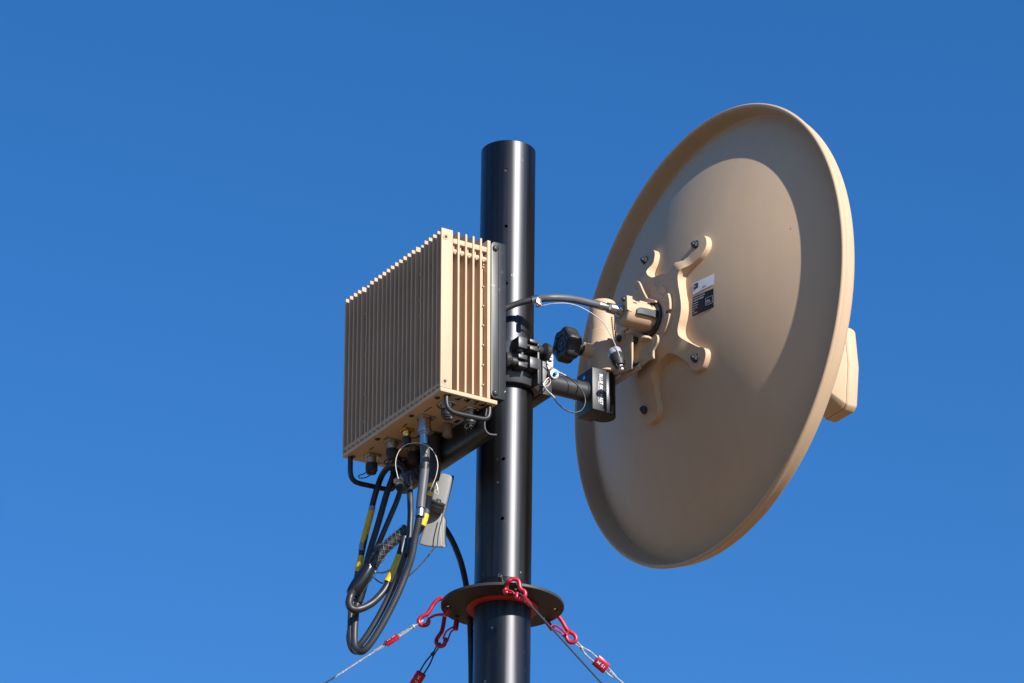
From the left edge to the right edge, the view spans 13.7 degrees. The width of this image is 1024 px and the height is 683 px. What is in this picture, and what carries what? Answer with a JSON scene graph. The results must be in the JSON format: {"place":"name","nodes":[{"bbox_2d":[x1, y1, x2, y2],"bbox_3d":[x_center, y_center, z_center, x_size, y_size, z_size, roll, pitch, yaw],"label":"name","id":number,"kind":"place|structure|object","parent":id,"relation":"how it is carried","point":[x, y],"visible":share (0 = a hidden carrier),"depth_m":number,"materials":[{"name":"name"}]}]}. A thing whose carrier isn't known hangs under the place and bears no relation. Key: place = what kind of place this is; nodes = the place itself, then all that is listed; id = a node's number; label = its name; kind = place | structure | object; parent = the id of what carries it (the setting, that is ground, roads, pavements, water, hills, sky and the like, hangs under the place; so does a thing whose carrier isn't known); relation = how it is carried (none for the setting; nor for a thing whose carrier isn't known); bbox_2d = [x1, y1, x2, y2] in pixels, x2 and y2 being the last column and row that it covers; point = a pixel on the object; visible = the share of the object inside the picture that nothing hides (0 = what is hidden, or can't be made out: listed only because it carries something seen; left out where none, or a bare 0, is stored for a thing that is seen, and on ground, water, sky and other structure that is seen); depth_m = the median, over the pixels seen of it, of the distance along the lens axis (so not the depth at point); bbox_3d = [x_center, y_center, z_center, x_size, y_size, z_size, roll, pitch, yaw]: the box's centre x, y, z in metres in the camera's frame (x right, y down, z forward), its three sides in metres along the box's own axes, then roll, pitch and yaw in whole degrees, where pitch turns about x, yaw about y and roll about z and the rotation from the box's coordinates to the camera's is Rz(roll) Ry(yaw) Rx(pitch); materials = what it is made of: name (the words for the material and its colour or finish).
{"place":"outdoors","nodes":[
{"label":"outdoors","id":0,"kind":"place"},
{"bbox_2d":[0,0,1023,682],"label":"sky","id":1,"kind":"structure","parent":0,"point":[195,195],"materials":[{"name":"blue"}]},
{"label":"ground","id":2,"kind":"structure","parent":0,"visible":0},
{"bbox_2d":[441,140,563,682],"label":"mast","id":3,"kind":"object","parent":2,"relation":"on","point":[503,624],"visible":0.91,"depth_m":6.95,"materials":[{"name":"black metal"}]},
{"bbox_2d":[417,596,450,627],"bbox_3d":[-0.126,0.437,6.902,0.056,0.054,0.013,0,-25,0],"label":"snap hook","id":4,"kind":"object","parent":3,"relation":"attached to","point":[446,612],"visible":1,"depth_m":6.90,"materials":[{"name":"red metal"}]},
{"bbox_2d":[325,620,422,682],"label":"guy line","id":5,"kind":"object","parent":4,"relation":"attached to","point":[388,642],"visible":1,"depth_m":6.88,"materials":[{"name":"silver metal"}]},
{"bbox_2d":[434,616,458,647],"bbox_3d":[-0.106,0.469,6.945,0.041,0.069,0.026,0,-25,0],"label":"snap hook","id":6,"kind":"object","parent":3,"relation":"attached to","point":[455,626],"visible":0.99,"depth_m":6.94,"materials":[{"name":"red metal"}]},
{"bbox_2d":[410,642,440,682],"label":"guy line","id":7,"kind":"object","parent":6,"relation":"attached to","point":[419,676],"visible":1,"depth_m":6.95,"materials":[{"name":"metal"}]},
{"bbox_2d":[395,242,505,493],"bbox_3d":[-0.085,0.054,7.013,0.084,0.339,0.324,14,-28,-28],"label":"mounting bracket","id":8,"kind":"object","parent":3,"relation":"attached to","point":[459,444],"visible":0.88,"depth_m":6.89,"materials":[{"name":"grey metal"}]},
{"bbox_2d":[342,228,496,491],"bbox_3d":[-0.151,0.037,6.979,0.108,0.338,0.318,14,-28,-28],"label":"radio unit","id":9,"kind":"object","parent":8,"relation":"attached to","point":[417,346],"visible":0.98,"depth_m":6.92,"materials":[{"name":"beige paint"}]},
{"bbox_2d":[346,461,413,654],"bbox_3d":[-0.220,0.344,6.884,0.102,0.369,0.185,6,-25,-12],"label":"loop cable","id":10,"kind":"object","parent":9,"relation":"attached to","point":[361,554],"visible":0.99,"depth_m":6.84,"materials":[{"name":"black rubber"}]},
{"bbox_2d":[347,564,374,603],"bbox_3d":[-0.241,0.385,6.807,0.041,0.063,0.035,14,-28,-28],"label":"splice sleeve","id":11,"kind":"object","parent":10,"relation":"attached to","point":[360,581],"visible":1,"depth_m":6.80,"materials":[{"name":"black rubber"}]},
{"bbox_2d":[345,535,405,612],"bbox_3d":[-0.216,0.372,6.816,0.105,0.148,0.037,5,-25,-11],"label":"return loop","id":12,"kind":"object","parent":11,"relation":"attached to","point":[377,598],"visible":1,"depth_m":6.79,"materials":[{"name":"black rubber"}]},
{"bbox_2d":[393,469,419,486],"bbox_3d":[-0.169,0.220,6.896,0.030,0.047,0.077,-16,-29,31],"label":"connector","id":13,"kind":"object","parent":10,"relation":"attached to","point":[405,478],"visible":0.83,"depth_m":6.88,"materials":[{"name":"black metal"}]},
{"bbox_2d":[363,461,401,564],"bbox_3d":[-0.225,0.302,6.971,0.088,0.247,0.052,14,-28,-28],"label":"cable","id":14,"kind":"object","parent":9,"relation":"attached to","point":[381,511],"visible":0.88,"depth_m":6.99,"materials":[{"name":"black plastic"}]},
{"bbox_2d":[369,484,403,559],"bbox_3d":[-0.210,0.305,6.953,0.069,0.178,0.032,14,-28,-28],"label":"cable","id":15,"kind":"object","parent":9,"relation":"hanging from","point":[390,515],"visible":0.83,"depth_m":6.96,"materials":[{"name":"black rubber"}]},
{"bbox_2d":[351,433,429,654],"bbox_3d":[-0.196,0.325,6.809,0.136,0.367,0.030,-11,-27,23],"label":"coax cable","id":16,"kind":"object","parent":9,"relation":"hanging from","point":[420,500],"visible":1,"depth_m":6.79,"materials":[{"name":"rubber"}]},
{"bbox_2d":[395,442,437,493],"bbox_3d":[-0.153,0.203,6.832,0.069,0.084,0.016,0,-25,0],"label":"wire hoop","id":17,"kind":"object","parent":16,"relation":"hanging from","point":[431,449],"visible":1,"depth_m":6.83,"materials":[{"name":"metal"}]},
{"bbox_2d":[368,435,440,582],"bbox_3d":[-0.178,0.286,6.910,0.136,0.256,0.066,-4,-25,9],"label":"power cable","id":18,"kind":"object","parent":9,"relation":"attached to","point":[435,443],"visible":0.72,"depth_m":6.90,"materials":[{"name":"black plastic"}]},
{"bbox_2d":[369,564,389,573],"bbox_3d":[-0.208,0.365,6.852,0.043,0.017,0.003,0,-25,0],"label":"white cord","id":19,"kind":"object","parent":18,"relation":"attached to","point":[381,572],"visible":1,"depth_m":6.85,"materials":[{"name":"silver metal"}]},
{"bbox_2d":[367,524,406,581],"bbox_3d":[-0.206,0.345,6.906,0.086,0.108,0.036,7,-26,-14],"label":"grip","id":20,"kind":"object","parent":18,"relation":"attached to","point":[388,545],"visible":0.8,"depth_m":6.91,"materials":[{"name":"metal"}]},
{"bbox_2d":[419,473,453,547],"bbox_3d":[-0.124,0.275,7.003,0.055,0.143,0.058,-3,-25,6],"label":"surge case","id":21,"kind":"object","parent":8,"relation":"hanging from","point":[433,533],"visible":0.87,"depth_m":6.99,"materials":[{"name":"grey plastic"}]},
{"bbox_2d":[409,546,435,576],"bbox_3d":[-0.137,0.356,6.907,0.040,0.093,0.089,-17,-30,32],"label":"tether cord","id":22,"kind":"object","parent":21,"relation":"hanging from","point":[410,574],"visible":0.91,"depth_m":6.88,"materials":[{"name":"metal"}]},
{"bbox_2d":[446,526,473,682],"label":"down cable","id":23,"kind":"object","parent":3,"relation":"attached to","point":[459,558],"visible":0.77,"depth_m":6.96,"materials":[{"name":"black rubber"}]},
{"bbox_2d":[502,577,526,600],"bbox_3d":[0.004,0.397,6.806,0.040,0.041,0.018,0,-25,0],"label":"snap hook","id":24,"kind":"object","parent":3,"relation":"attached to","point":[506,590],"visible":1,"depth_m":6.80,"materials":[{"name":"red metal"}]},
{"bbox_2d":[520,593,601,682],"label":"guy line","id":25,"kind":"object","parent":24,"relation":"attached to","point":[526,600],"visible":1,"depth_m":6.53,"materials":[{"name":"metal"}]},
{"bbox_2d":[506,336,552,407],"bbox_3d":[0.000,0.048,7.069,0.123,0.086,0.139,14,-28,-28],"label":"mast clamp","id":26,"kind":"object","parent":3,"relation":"attached to","point":[527,366],"visible":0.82,"depth_m":7.03,"materials":[{"name":"black metal"}]},
{"bbox_2d":[543,363,585,412],"bbox_3d":[0.084,0.079,7.065,0.081,0.084,0.017,12,-27,-24],"label":"release pin","id":27,"kind":"object","parent":26,"relation":"attached to","point":[553,374],"visible":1,"depth_m":7.06,"materials":[{"name":"metal"}]},
{"bbox_2d":[552,367,615,421],"bbox_3d":[0.108,0.082,7.140,0.148,0.078,0.050,14,-28,-28],"label":"support arm","id":28,"kind":"object","parent":26,"relation":"attached to","point":[597,385],"visible":0.98,"depth_m":7.13},
{"bbox_2d":[552,298,654,385],"bbox_3d":[0.154,-0.019,7.155,0.110,0.153,0.161,14,-28,-28],"label":"dish mount","id":29,"kind":"object","parent":28,"relation":"attached to","point":[569,345],"visible":0.91,"depth_m":7.17,"materials":[{"name":"beige paint"}]},
{"bbox_2d":[614,281,672,356],"bbox_3d":[0.216,-0.039,7.131,0.082,0.175,0.112,14,-28,-28],"label":"feed adapter","id":30,"kind":"object","parent":29,"relation":"attached to","point":[647,317],"visible":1,"depth_m":7.12,"materials":[{"name":"beige paint"}]},
{"bbox_2d":[506,294,624,317],"bbox_3d":[0.077,-0.038,7.065,0.234,0.092,0.060,6,-25,-13],"label":"jumper cable","id":31,"kind":"object","parent":30,"relation":"attached to","point":[607,307],"visible":0.71,"depth_m":7.07,"materials":[{"name":"rubber"}]},
{"bbox_2d":[535,303,626,371],"bbox_3d":[0.111,-0.007,7.053,0.158,0.107,0.030,9,-26,-19],"label":"dust cap","id":32,"kind":"object","parent":31,"relation":"hanging from","point":[616,358],"visible":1,"depth_m":7.05,"materials":[{"name":"metal"}]},
{"bbox_2d":[575,103,858,568],"bbox_3d":[0.404,0.010,7.244,0.397,0.808,0.808,16,-29,-28],"label":"dish antenna","id":33,"kind":"object","parent":29,"relation":"attached to","point":[735,236],"visible":0.89,"depth_m":7.07,"materials":[{"name":"beige paint"}]},
{"bbox_2d":[545,616,577,644],"bbox_3d":[0.080,0.467,6.947,0.056,0.055,0.013,0,-25,0],"label":"snap hook","id":34,"kind":"object","parent":3,"relation":"attached to","point":[568,632],"visible":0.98,"depth_m":6.94,"materials":[{"name":"red metal"}]},
{"bbox_2d":[575,642,622,682],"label":"guy line","id":35,"kind":"object","parent":34,"relation":"attached to","point":[600,664],"visible":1,"depth_m":6.94,"materials":[{"name":"silver metal"}]}
]}

